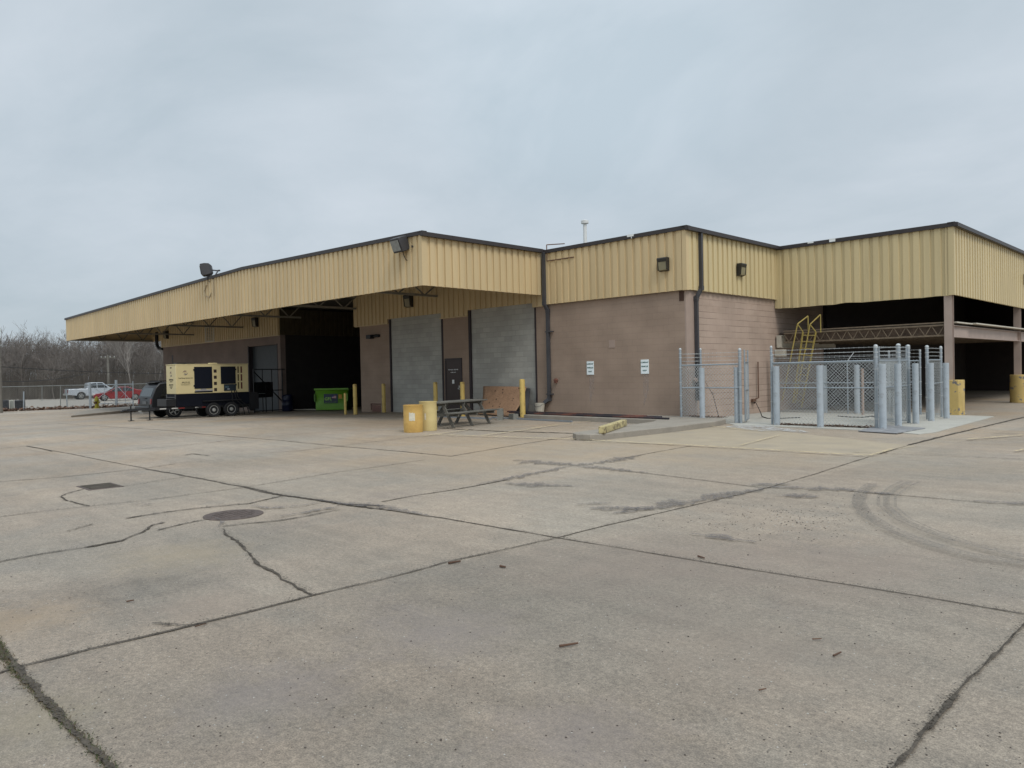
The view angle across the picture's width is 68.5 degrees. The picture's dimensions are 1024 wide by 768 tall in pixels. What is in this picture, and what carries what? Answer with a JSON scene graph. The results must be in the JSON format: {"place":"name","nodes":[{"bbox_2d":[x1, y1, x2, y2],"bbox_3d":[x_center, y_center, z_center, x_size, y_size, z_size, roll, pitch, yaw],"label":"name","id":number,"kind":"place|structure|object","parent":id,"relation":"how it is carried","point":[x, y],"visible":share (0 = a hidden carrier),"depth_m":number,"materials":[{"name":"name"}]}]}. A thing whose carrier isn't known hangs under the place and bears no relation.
{"place":"outdoors","nodes":[
{"label":"outdoors","id":0,"kind":"place"},
{"bbox_2d":[9,398,137,409],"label":"parking lot","id":1,"kind":"structure","parent":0,"point":[53,402],"depth_m":73.99,"materials":[{"name":"asphalt"}]},
{"bbox_2d":[0,326,33,372],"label":"bare tree","id":2,"kind":"object","parent":1,"relation":"on","point":[13,348],"visible":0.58,"depth_m":105.11,"materials":[{"name":"brown plant"}]},
{"bbox_2d":[1,338,44,376],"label":"bare tree","id":3,"kind":"object","parent":1,"relation":"on","point":[14,354],"visible":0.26,"depth_m":108.69,"materials":[{"name":"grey plant"}]},
{"bbox_2d":[1,323,45,387],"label":"bare tree","id":4,"kind":"object","parent":1,"relation":"on","point":[23,354],"visible":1,"depth_m":97.41,"materials":[{"name":"brown plant"}]},
{"bbox_2d":[2,335,48,376],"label":"bare tree","id":5,"kind":"object","parent":1,"relation":"on","point":[16,351],"visible":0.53,"depth_m":104.42,"materials":[{"name":"brown plant"}]},
{"bbox_2d":[3,337,61,389],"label":"bare tree","id":6,"kind":"object","parent":1,"relation":"on","point":[30,364],"visible":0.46,"depth_m":104.94,"materials":[{"name":"brown plant"}]},
{"bbox_2d":[35,338,66,382],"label":"bare tree","id":7,"kind":"object","parent":1,"relation":"on","point":[51,361],"visible":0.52,"depth_m":103.86,"materials":[{"name":"brown plant"}]},
{"bbox_2d":[24,330,78,382],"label":"bare tree","id":8,"kind":"object","parent":1,"relation":"on","point":[40,350],"visible":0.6,"depth_m":102.52,"materials":[{"name":"brown plant"}]},
{"bbox_2d":[35,349,76,398],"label":"bare tree","id":9,"kind":"object","parent":1,"relation":"on","point":[54,365],"visible":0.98,"depth_m":89.84,"materials":[{"name":"brown plant"}]},
{"bbox_2d":[40,334,81,378],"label":"bare tree","id":10,"kind":"object","parent":1,"relation":"on","point":[62,355],"visible":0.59,"depth_m":104.02,"materials":[{"name":"grey plant"}]},
{"bbox_2d":[41,342,94,375],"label":"bare tree","id":11,"kind":"object","parent":1,"relation":"on","point":[74,362],"visible":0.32,"depth_m":112.80,"materials":[{"name":"brown plant"}]},
{"bbox_2d":[1,329,163,380],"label":"woods","id":12,"kind":"object","parent":1,"relation":"on","point":[102,368],"visible":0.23,"depth_m":123.66,"materials":[{"name":"brown plant"}]},
{"bbox_2d":[43,334,121,374],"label":"bare tree","id":13,"kind":"object","parent":1,"relation":"on","point":[98,358],"visible":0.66,"depth_m":98.97,"materials":[{"name":"brown plant"}]},
{"bbox_2d":[63,382,111,398],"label":"pickup truck","id":14,"kind":"object","parent":1,"relation":"on","point":[93,390],"visible":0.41,"depth_m":86.61,"materials":[{"name":"silver metal"}]},
{"bbox_2d":[67,342,108,375],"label":"bare tree","id":15,"kind":"object","parent":1,"relation":"on","point":[92,359],"visible":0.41,"depth_m":108.12,"materials":[{"name":"brown plant"}]},
{"bbox_2d":[67,342,113,379],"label":"bare tree","id":16,"kind":"object","parent":1,"relation":"on","point":[75,355],"visible":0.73,"depth_m":99.94,"materials":[{"name":"brown plant"}]},
{"bbox_2d":[92,341,138,376],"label":"bare tree","id":17,"kind":"object","parent":1,"relation":"on","point":[118,356],"visible":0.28,"depth_m":105.14,"materials":[{"name":"brown plant"}]},
{"bbox_2d":[92,387,141,400],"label":"sedan","id":18,"kind":"object","parent":1,"relation":"on","point":[137,392],"visible":0.68,"depth_m":78.00,"materials":[{"name":"red paint"}]},
{"bbox_2d":[99,341,140,380],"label":"bare tree","id":19,"kind":"object","parent":1,"relation":"on","point":[127,349],"visible":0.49,"depth_m":96.76,"materials":[{"name":"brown plant"}]},
{"bbox_2d":[97,341,158,374],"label":"bare tree","id":20,"kind":"object","parent":1,"relation":"on","point":[131,359],"visible":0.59,"depth_m":101.42,"materials":[{"name":"brown plant"}]},
{"bbox_2d":[123,342,162,384],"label":"bare tree","id":21,"kind":"object","parent":1,"relation":"on","point":[138,343],"visible":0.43,"depth_m":106.66,"materials":[{"name":"brown plant"}]},
{"bbox_2d":[131,341,163,380],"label":"bare tree","id":22,"kind":"object","parent":1,"relation":"on","point":[155,369],"visible":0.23,"depth_m":100.41,"materials":[{"name":"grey plant"}]},
{"bbox_2d":[1,366,163,373],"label":"overhead wire","id":23,"kind":"object","parent":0,"point":[83,371],"visible":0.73,"depth_m":72.64,"materials":[{"name":"rubber"}]},
{"bbox_2d":[0,391,1023,767],"bbox_3d":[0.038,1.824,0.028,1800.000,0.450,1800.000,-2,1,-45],"label":"ground","id":24,"kind":"structure","parent":0,"point":[616,613],"depth_m":5.39,"materials":[{"name":"concrete"}]},
{"bbox_2d":[0,346,2,412],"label":"utility pole","id":25,"kind":"object","parent":24,"relation":"on","point":[1,404],"visible":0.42,"depth_m":51.94,"materials":[{"name":"brown wood"}]},
{"bbox_2d":[23,385,59,408],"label":"perimeter fence","id":26,"kind":"object","parent":24,"relation":"on","point":[41,393],"visible":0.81,"depth_m":57.52,"materials":[{"name":"metal"}]},
{"bbox_2d":[0,635,121,767],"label":"joint weeds","id":27,"kind":"object","parent":24,"relation":"on","point":[20,680],"visible":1,"depth_m":3.73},
{"bbox_2d":[3,403,137,411],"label":"fence litter","id":28,"kind":"object","parent":24,"relation":"on","point":[65,407],"visible":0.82,"depth_m":56.34,"materials":[{"name":"brown plant"}]},
{"bbox_2d":[67,385,88,406],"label":"perimeter fence","id":29,"kind":"object","parent":24,"relation":"on","point":[77,394],"visible":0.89,"depth_m":57.99,"materials":[{"name":"metal"}]},
{"bbox_2d":[1,359,163,399],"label":"brush","id":30,"kind":"object","parent":24,"relation":"on","point":[137,378],"visible":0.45,"depth_m":96.18,"materials":[{"name":"plant"}]},
{"bbox_2d":[88,383,91,408],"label":"perimeter post","id":31,"kind":"object","parent":24,"relation":"on","point":[90,398],"visible":1,"depth_m":56.87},
{"bbox_2d":[91,384,114,404],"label":"gate leaf","id":32,"kind":"object","parent":31,"relation":"attached to","point":[104,393],"visible":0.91,"depth_m":58.06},
{"bbox_2d":[76,482,123,489],"bbox_3d":[-6.261,1.652,11.438,0.480,0.212,0.640,-2,1,-45],"label":"drain grate","id":33,"kind":"object","parent":24,"relation":"on","point":[100,486],"visible":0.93,"depth_m":11.37,"materials":[{"name":"brown metal"}]},
{"bbox_2d":[71,406,137,416],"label":"kerb","id":34,"kind":"structure","parent":24,"relation":"on","point":[105,411],"depth_m":46.90,"materials":[{"name":"concrete"}]},
{"bbox_2d":[120,355,258,420],"bbox_3d":[-14.942,0.113,34.953,6.115,2.900,1.370,-2,1,-45],"label":"generator trailer","id":35,"kind":"object","parent":24,"relation":"on","point":[212,389],"visible":1,"depth_m":34.98,"materials":[{"name":"beige metal"}]},
{"bbox_2d":[135,380,247,417],"bbox_3d":[-16.081,0.703,37.886,5.177,1.820,1.884,-2,1,-45],"label":"suv","id":36,"kind":"object","parent":24,"relation":"on","point":[152,392],"visible":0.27,"depth_m":36.19,"materials":[{"name":"paint"}]},
{"bbox_2d":[203,509,263,520],"bbox_3d":[-3.263,1.553,8.817,0.670,0.065,0.670,-2,1,-45],"label":"manhole cover","id":37,"kind":"object","parent":24,"relation":"on","point":[237,514],"visible":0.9,"depth_m":8.76,"materials":[{"name":"grey metal"}]},
{"bbox_2d":[253,369,284,412],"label":"steel rack","id":38,"kind":"object","parent":24,"relation":"on","point":[264,389],"visible":0.83,"depth_m":40.09,"materials":[{"name":"black metal"}]},
{"bbox_2d":[282,394,292,410],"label":"barrel","id":39,"kind":"object","parent":24,"relation":"on","point":[287,402],"visible":0.98,"depth_m":40.09,"materials":[{"name":"plastic"}]},
{"bbox_2d":[314,388,352,409],"bbox_3d":[-9.260,0.766,39.265,1.767,1.120,1.440,-1,1,0],"label":"dumpster","id":40,"kind":"object","parent":24,"relation":"on","point":[328,398],"visible":0.98,"depth_m":38.65,"materials":[{"name":"green metal"}]},
{"bbox_2d":[353,384,356,414],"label":"bollard","id":41,"kind":"object","parent":24,"relation":"on","point":[354,399],"visible":0.89,"depth_m":32.31,"materials":[{"name":"metal"}]},
{"bbox_2d":[381,384,385,411],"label":"bollard","id":42,"kind":"object","parent":24,"relation":"on","point":[383,399],"visible":0.88,"depth_m":33.75,"materials":[{"name":"metal"}]},
{"bbox_2d":[403,404,422,432],"bbox_3d":[-2.758,0.960,20.995,0.554,0.760,0.554,-2,1,-45],"label":"barrel","id":43,"kind":"object","parent":24,"relation":"on","point":[413,418],"visible":1,"depth_m":20.77,"materials":[{"name":"plastic"}]},
{"bbox_2d":[419,401,436,430],"bbox_3d":[-2.396,0.910,21.502,0.512,0.830,0.512,-2,1,-45],"label":"barrel","id":44,"kind":"object","parent":24,"relation":"on","point":[429,415],"visible":0.84,"depth_m":21.28,"materials":[{"name":"plastic"}]},
{"bbox_2d":[433,382,437,409],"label":"bollard","id":45,"kind":"object","parent":24,"relation":"on","point":[435,393],"visible":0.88,"depth_m":29.32,"materials":[{"name":"metal"}]},
{"bbox_2d":[460,382,464,415],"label":"bollard","id":46,"kind":"object","parent":24,"relation":"on","point":[462,390],"visible":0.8,"depth_m":28.18,"materials":[{"name":"metal"}]},
{"bbox_2d":[437,399,498,427],"bbox_3d":[-1.762,0.913,23.355,1.640,0.788,2.500,-1,1,32],"label":"picnic table","id":47,"kind":"object","parent":24,"relation":"on","point":[442,412],"visible":0.74,"depth_m":23.17,"materials":[{"name":"grey wood"}]},
{"bbox_2d":[478,386,529,415],"bbox_3d":[-0.429,0.630,28.189,1.042,1.080,2.910,-2,1,-45],"label":"leaning board","id":48,"kind":"object","parent":24,"relation":"on","point":[506,398],"visible":0.83,"depth_m":28.32,"materials":[{"name":"brown wood"}]},
{"bbox_2d":[0,487,1020,767],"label":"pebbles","id":49,"kind":"object","parent":24,"relation":"on","point":[578,683],"visible":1,"depth_m":4.13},
{"bbox_2d":[0,417,1023,767],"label":"pavement cracks","id":50,"kind":"object","parent":24,"relation":"on","point":[102,757],"visible":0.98,"depth_m":3.96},
{"bbox_2d":[0,419,1023,672],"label":"pavement joints","id":51,"kind":"object","parent":24,"relation":"on","point":[440,517],"visible":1,"depth_m":7.74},
{"bbox_2d":[0,416,1023,767],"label":"crack grit","id":52,"kind":"object","parent":24,"relation":"on","point":[478,554],"visible":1,"depth_m":4.50,"materials":[{"name":"gravel"}]},
{"bbox_2d":[492,417,572,421],"bbox_3d":[0.593,1.178,25.132,0.050,0.050,4.014,-2,1,-40],"label":"channel bar","id":53,"kind":"object","parent":24,"relation":"on","point":[539,419],"visible":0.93,"depth_m":24.65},
{"bbox_2d":[64,220,1023,417],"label":"warehouse","id":54,"kind":"structure","parent":24,"relation":"on","point":[408,318],"depth_m":26.88,"materials":[{"name":"paint"}]},
{"bbox_2d":[252,345,277,410],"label":"roll up door","id":55,"kind":"structure","parent":54,"relation":"in","point":[264,357],"depth_m":42.81,"materials":[{"name":"metal"}]},
{"bbox_2d":[446,360,460,411],"bbox_3d":[-2.400,0.093,30.872,0.100,2.140,0.910,-2,1,-45],"label":"door","id":56,"kind":"structure","parent":54,"relation":"in","point":[453,379],"depth_m":30.90,"materials":[{"name":"metal"}]},
{"bbox_2d":[587,361,593,374],"bbox_3d":[2.682,-0.546,25.765,0.026,0.460,0.305,-2,1,-45],"label":"parking sign","id":57,"kind":"object","parent":54,"relation":"attached to","point":[590,367],"visible":1,"depth_m":25.75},
{"bbox_2d":[641,359,648,373],"bbox_3d":[4.269,-0.555,24.170,0.026,0.460,0.305,-2,1,-45],"label":"parking sign","id":58,"kind":"object","parent":54,"relation":"attached to","point":[644,366],"visible":1,"depth_m":24.15,"materials":[{"name":"metal"}]},
{"bbox_2d":[127,455,1023,541],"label":"asphalt patches","id":59,"kind":"object","parent":24,"relation":"on","point":[529,473],"visible":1,"depth_m":9.27,"materials":[{"name":"asphalt"}]},
{"bbox_2d":[524,413,725,440],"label":"curb","id":60,"kind":"structure","parent":24,"relation":"on","point":[639,427],"depth_m":20.05,"materials":[{"name":"concrete"}]},
{"bbox_2d":[519,379,525,416],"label":"bollard","id":61,"kind":"object","parent":60,"relation":"on","point":[522,396],"visible":1,"depth_m":25.87,"materials":[{"name":"metal"}]},
{"bbox_2d":[509,411,661,416],"bbox_3d":[2.158,0.994,24.575,0.080,0.076,6.604,-2,1,-43],"label":"pipe","id":62,"kind":"object","parent":60,"relation":"on","point":[587,414],"visible":0.59,"depth_m":24.23,"materials":[{"name":"metal"}]},
{"bbox_2d":[514,412,669,419],"bbox_3d":[2.316,1.008,24.097,0.060,0.057,6.504,-2,1,-43],"label":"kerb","id":63,"kind":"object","parent":60,"relation":"on","point":[667,418],"visible":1,"depth_m":23.63,"materials":[{"name":"concrete"}]},
{"bbox_2d":[598,420,626,433],"bbox_3d":[2.490,1.034,18.457,0.160,0.170,2.408,-1,1,21],"label":"wheel stop","id":64,"kind":"object","parent":60,"relation":"on","point":[609,427],"visible":1,"depth_m":18.01,"materials":[{"name":"concrete"}]},
{"bbox_2d":[679,348,682,416],"bbox_3d":[5.092,-0.017,22.704,0.088,2.135,0.088,-2,1,-45],"label":"fence post","id":65,"kind":"object","parent":60,"relation":"on","point":[680,371],"visible":0.96,"depth_m":22.67,"materials":[{"name":"metal"}]},
{"bbox_2d":[699,348,701,367],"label":"fence post","id":66,"kind":"object","parent":60,"relation":"on","point":[700,349],"visible":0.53,"depth_m":23.20,"materials":[{"name":"metal"}]},
{"bbox_2d":[682,353,698,414],"bbox_3d":[5.471,0.010,22.975,0.860,1.883,0.042,-2,1,-35],"label":"chain link fence","id":67,"kind":"object","parent":66,"relation":"attached to","point":[690,389],"visible":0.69,"depth_m":22.97,"materials":[{"name":"metal"}]},
{"bbox_2d":[699,368,704,417],"bbox_3d":[5.604,0.288,22.179,0.160,1.520,0.160,-2,1,-45],"label":"guard bollard","id":68,"kind":"object","parent":60,"relation":"on","point":[702,391],"visible":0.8,"depth_m":22.11,"materials":[{"name":"metal"}]},
{"bbox_2d":[681,352,738,420],"bbox_3d":[5.824,0.075,22.149,1.762,2.003,0.042,-1,1,38],"label":"chain link fence","id":69,"kind":"object","parent":60,"relation":"on","point":[697,388],"visible":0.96,"depth_m":22.10,"materials":[{"name":"metal"}]},
{"bbox_2d":[425,422,1023,454],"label":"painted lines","id":70,"kind":"object","parent":24,"relation":"on","point":[713,446],"visible":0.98,"depth_m":15.93,"materials":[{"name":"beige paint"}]},
{"bbox_2d":[584,426,916,454],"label":"pale slab","id":71,"kind":"structure","parent":24,"relation":"on","point":[726,436],"depth_m":16.47,"materials":[{"name":"concrete"}]},
{"bbox_2d":[720,410,993,434],"bbox_3d":[9.817,1.074,22.469,8.450,0.064,7.110,-2,1,-45],"label":"concrete pad","id":72,"kind":"object","parent":24,"relation":"on","point":[939,424],"visible":0.54,"depth_m":21.53,"materials":[{"name":"concrete"}]},
{"bbox_2d":[734,367,738,422],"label":"guard bollard","id":73,"kind":"object","parent":72,"relation":"on","point":[736,399],"visible":0.8,"depth_m":21.66,"materials":[{"name":"metal"}]},
{"bbox_2d":[738,348,742,422],"bbox_3d":[6.548,0.080,21.584,0.102,2.215,0.102,-2,1,-45],"label":"fence post","id":74,"kind":"object","parent":72,"relation":"on","point":[740,384],"visible":0.95,"depth_m":21.55,"materials":[{"name":"metal"}]},
{"bbox_2d":[744,350,748,420],"bbox_3d":[6.870,0.034,22.035,0.042,2.060,0.962,-1,1,23],"label":"gate leaf","id":75,"kind":"object","parent":72,"relation":"on","point":[746,387],"visible":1,"depth_m":21.99,"materials":[{"name":"metal"}]},
{"bbox_2d":[727,425,796,430],"bbox_3d":[6.493,1.153,19.471,1.295,0.001,2.913,-1,1,-6],"label":"cement spill","id":76,"kind":"object","parent":72,"relation":"on","point":[771,427],"visible":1,"depth_m":19.73,"materials":[{"name":"grey"}]},
{"bbox_2d":[770,346,773,423],"bbox_3d":[7.197,0.062,20.847,0.078,2.245,0.078,-2,1,-45],"label":"fence post","id":77,"kind":"object","parent":72,"relation":"on","point":[771,375],"visible":0.96,"depth_m":20.82,"materials":[{"name":"metal"}]},
{"bbox_2d":[773,366,779,424],"bbox_3d":[7.274,0.351,20.684,0.168,1.670,0.168,-2,1,-45],"label":"guard bollard","id":78,"kind":"object","parent":72,"relation":"on","point":[776,392],"visible":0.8,"depth_m":20.62,"materials":[{"name":"metal"}]},
{"bbox_2d":[782,314,820,406],"bbox_3d":[10.113,-0.796,26.327,1.319,3.230,0.383,-1,1,16],"label":"ladder","id":79,"kind":"object","parent":72,"relation":"on","point":[805,348],"visible":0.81,"depth_m":26.24,"materials":[{"name":"metal"}]},
{"bbox_2d":[816,365,823,426],"bbox_3d":[8.003,0.353,19.545,0.164,1.670,0.164,-2,1,-45],"label":"guard bollard","id":80,"kind":"object","parent":72,"relation":"on","point":[820,402],"visible":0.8,"depth_m":19.48,"materials":[{"name":"metal"}]},
{"bbox_2d":[823,365,827,412],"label":"guard bollard","id":81,"kind":"object","parent":72,"relation":"on","point":[825,389],"visible":0.38,"depth_m":25.53,"materials":[{"name":"metal"}]},
{"bbox_2d":[780,422,872,427],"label":"leaf litter","id":82,"kind":"object","parent":72,"relation":"on","point":[833,425],"visible":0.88,"depth_m":19.71,"materials":[{"name":"plant"}]},
{"bbox_2d":[854,365,859,413],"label":"guard bollard","id":83,"kind":"object","parent":72,"relation":"on","point":[856,384],"visible":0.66,"depth_m":24.79,"materials":[{"name":"metal"}]},
{"bbox_2d":[861,368,863,414],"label":"steel pipe post","id":84,"kind":"object","parent":72,"relation":"on","point":[862,382],"visible":0.74,"depth_m":23.95,"materials":[{"name":"metal"}]},
{"bbox_2d":[873,344,878,427],"bbox_3d":[9.109,0.093,18.814,0.110,2.165,0.110,-2,1,-45],"label":"fence post","id":85,"kind":"object","parent":72,"relation":"on","point":[876,387],"visible":0.95,"depth_m":18.78,"materials":[{"name":"metal"}]},
{"bbox_2d":[772,347,873,425],"bbox_3d":[8.145,0.062,19.838,0.042,2.003,2.718,-2,1,-43],"label":"chain link fence","id":86,"kind":"object","parent":85,"relation":"attached to","point":[831,362],"visible":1,"depth_m":19.72,"materials":[{"name":"metal"}]},
{"bbox_2d":[878,364,886,428],"bbox_3d":[9.141,0.344,18.558,0.172,1.670,0.172,-2,1,-45],"label":"guard bollard","id":87,"kind":"object","parent":72,"relation":"on","point":[882,397],"visible":0.8,"depth_m":18.49,"materials":[{"name":"metal"}]},
{"bbox_2d":[888,350,890,413],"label":"fence post","id":88,"kind":"object","parent":72,"relation":"on","point":[888,376],"visible":0.35,"depth_m":24.25,"materials":[{"name":"metal"}]},
{"bbox_2d":[773,350,888,411],"bbox_3d":[10.699,-0.066,25.442,3.704,2.023,0.042,-1,1,38],"label":"chain link fence","id":89,"kind":"object","parent":88,"relation":"attached to","point":[810,383],"visible":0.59,"depth_m":25.49,"materials":[{"name":"metal"}]},
{"bbox_2d":[858,425,924,433],"bbox_3d":[9.269,1.103,18.443,2.373,0.022,1.217,-2,1,-45],"label":"steel plate","id":90,"kind":"object","parent":72,"relation":"on","point":[891,429],"visible":0.8,"depth_m":18.12,"materials":[{"name":"metal"}]},
{"bbox_2d":[894,364,901,425],"bbox_3d":[9.890,0.318,19.270,0.166,1.670,0.166,-2,1,-45],"label":"guard bollard","id":91,"kind":"object","parent":72,"relation":"on","point":[898,393],"visible":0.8,"depth_m":19.21,"materials":[{"name":"metal"}]},
{"bbox_2d":[896,343,900,363],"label":"fence post","id":92,"kind":"object","parent":72,"relation":"on","point":[898,353],"visible":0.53,"depth_m":19.77,"materials":[{"name":"metal"}]},
{"bbox_2d":[878,346,898,424],"bbox_3d":[9.667,0.048,19.300,1.387,2.023,0.042,-2,1,-45],"label":"chain link fence","id":93,"kind":"object","parent":92,"relation":"attached to","point":[888,386],"visible":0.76,"depth_m":19.37,"materials":[{"name":"metal"}]},
{"bbox_2d":[901,347,908,422],"bbox_3d":[10.457,0.020,20.086,0.657,2.023,0.042,-2,1,-45],"label":"chain link fence","id":94,"kind":"object","parent":92,"relation":"attached to","point":[906,385],"visible":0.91,"depth_m":20.13,"materials":[{"name":"metal"}]},
{"bbox_2d":[907,345,910,422],"bbox_3d":[10.724,0.026,20.351,0.117,2.185,0.117,-2,1,-45],"label":"fence post","id":95,"kind":"object","parent":72,"relation":"on","point":[909,384],"visible":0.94,"depth_m":20.31,"materials":[{"name":"metal"}]},
{"bbox_2d":[873,345,907,420],"bbox_3d":[10.572,-0.028,21.035,0.042,2.060,1.492,-1,1,-7],"label":"gate leaf","id":96,"kind":"object","parent":95,"relation":"attached to","point":[902,384],"visible":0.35,"depth_m":20.42,"materials":[{"name":"metal"}]},
{"bbox_2d":[912,363,918,423],"bbox_3d":[10.789,0.286,20.110,0.160,1.670,0.160,-2,1,-45],"label":"guard bollard","id":97,"kind":"object","parent":72,"relation":"on","point":[915,390],"visible":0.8,"depth_m":20.04,"materials":[{"name":"metal"}]},
{"bbox_2d":[919,349,921,414],"bbox_3d":[12.824,-0.032,23.627,0.073,2.115,0.073,-2,1,-45],"label":"fence post","id":98,"kind":"object","parent":72,"relation":"on","point":[920,394],"visible":0.98,"depth_m":23.61,"materials":[{"name":"metal"}]},
{"bbox_2d":[925,345,928,419],"bbox_3d":[11.857,-0.014,21.480,0.110,2.185,0.110,-2,1,-45],"label":"fence post","id":99,"kind":"object","parent":72,"relation":"on","point":[926,357],"visible":0.83,"depth_m":21.45,"materials":[{"name":"metal"}]},
{"bbox_2d":[927,363,934,420],"bbox_3d":[11.670,0.255,20.955,0.160,1.670,0.160,-2,1,-45],"label":"guard bollard","id":100,"kind":"object","parent":72,"relation":"on","point":[930,379],"visible":0.8,"depth_m":20.89,"materials":[{"name":"metal"}]},
{"bbox_2d":[939,346,942,416],"bbox_3d":[12.778,-0.043,22.396,0.088,2.175,0.088,-2,1,-45],"label":"fence post","id":101,"kind":"object","parent":72,"relation":"on","point":[941,386],"visible":0.92,"depth_m":22.37,"materials":[{"name":"metal"}]},
{"bbox_2d":[929,348,940,416],"bbox_3d":[12.324,-0.047,21.944,1.227,2.023,0.042,-2,1,-45],"label":"chain link fence","id":102,"kind":"object","parent":101,"relation":"attached to","point":[932,360],"visible":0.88,"depth_m":22.11,"materials":[{"name":"metal"}]},
{"bbox_2d":[943,363,949,418],"bbox_3d":[12.568,0.224,21.778,0.160,1.670,0.160,-2,1,-45],"label":"guard bollard","id":103,"kind":"object","parent":72,"relation":"on","point":[946,409],"visible":0.8,"depth_m":21.71,"materials":[{"name":"metal"}]},
{"bbox_2d":[949,380,964,414],"bbox_3d":[13.710,0.417,23.293,0.434,1.090,0.484,-2,1,-45],"label":"column guard","id":104,"kind":"object","parent":72,"relation":"on","point":[957,396],"visible":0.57,"depth_m":23.09,"materials":[{"name":"metal"}]},
{"bbox_2d":[1009,375,1023,402],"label":"column guard","id":105,"kind":"object","parent":24,"relation":"on","point":[1016,388],"visible":0.93,"depth_m":29.54,"materials":[{"name":"yellow concrete"}]},
{"bbox_2d":[0,0,1023,378],"label":"sky","id":106,"kind":"structure","parent":0,"point":[144,143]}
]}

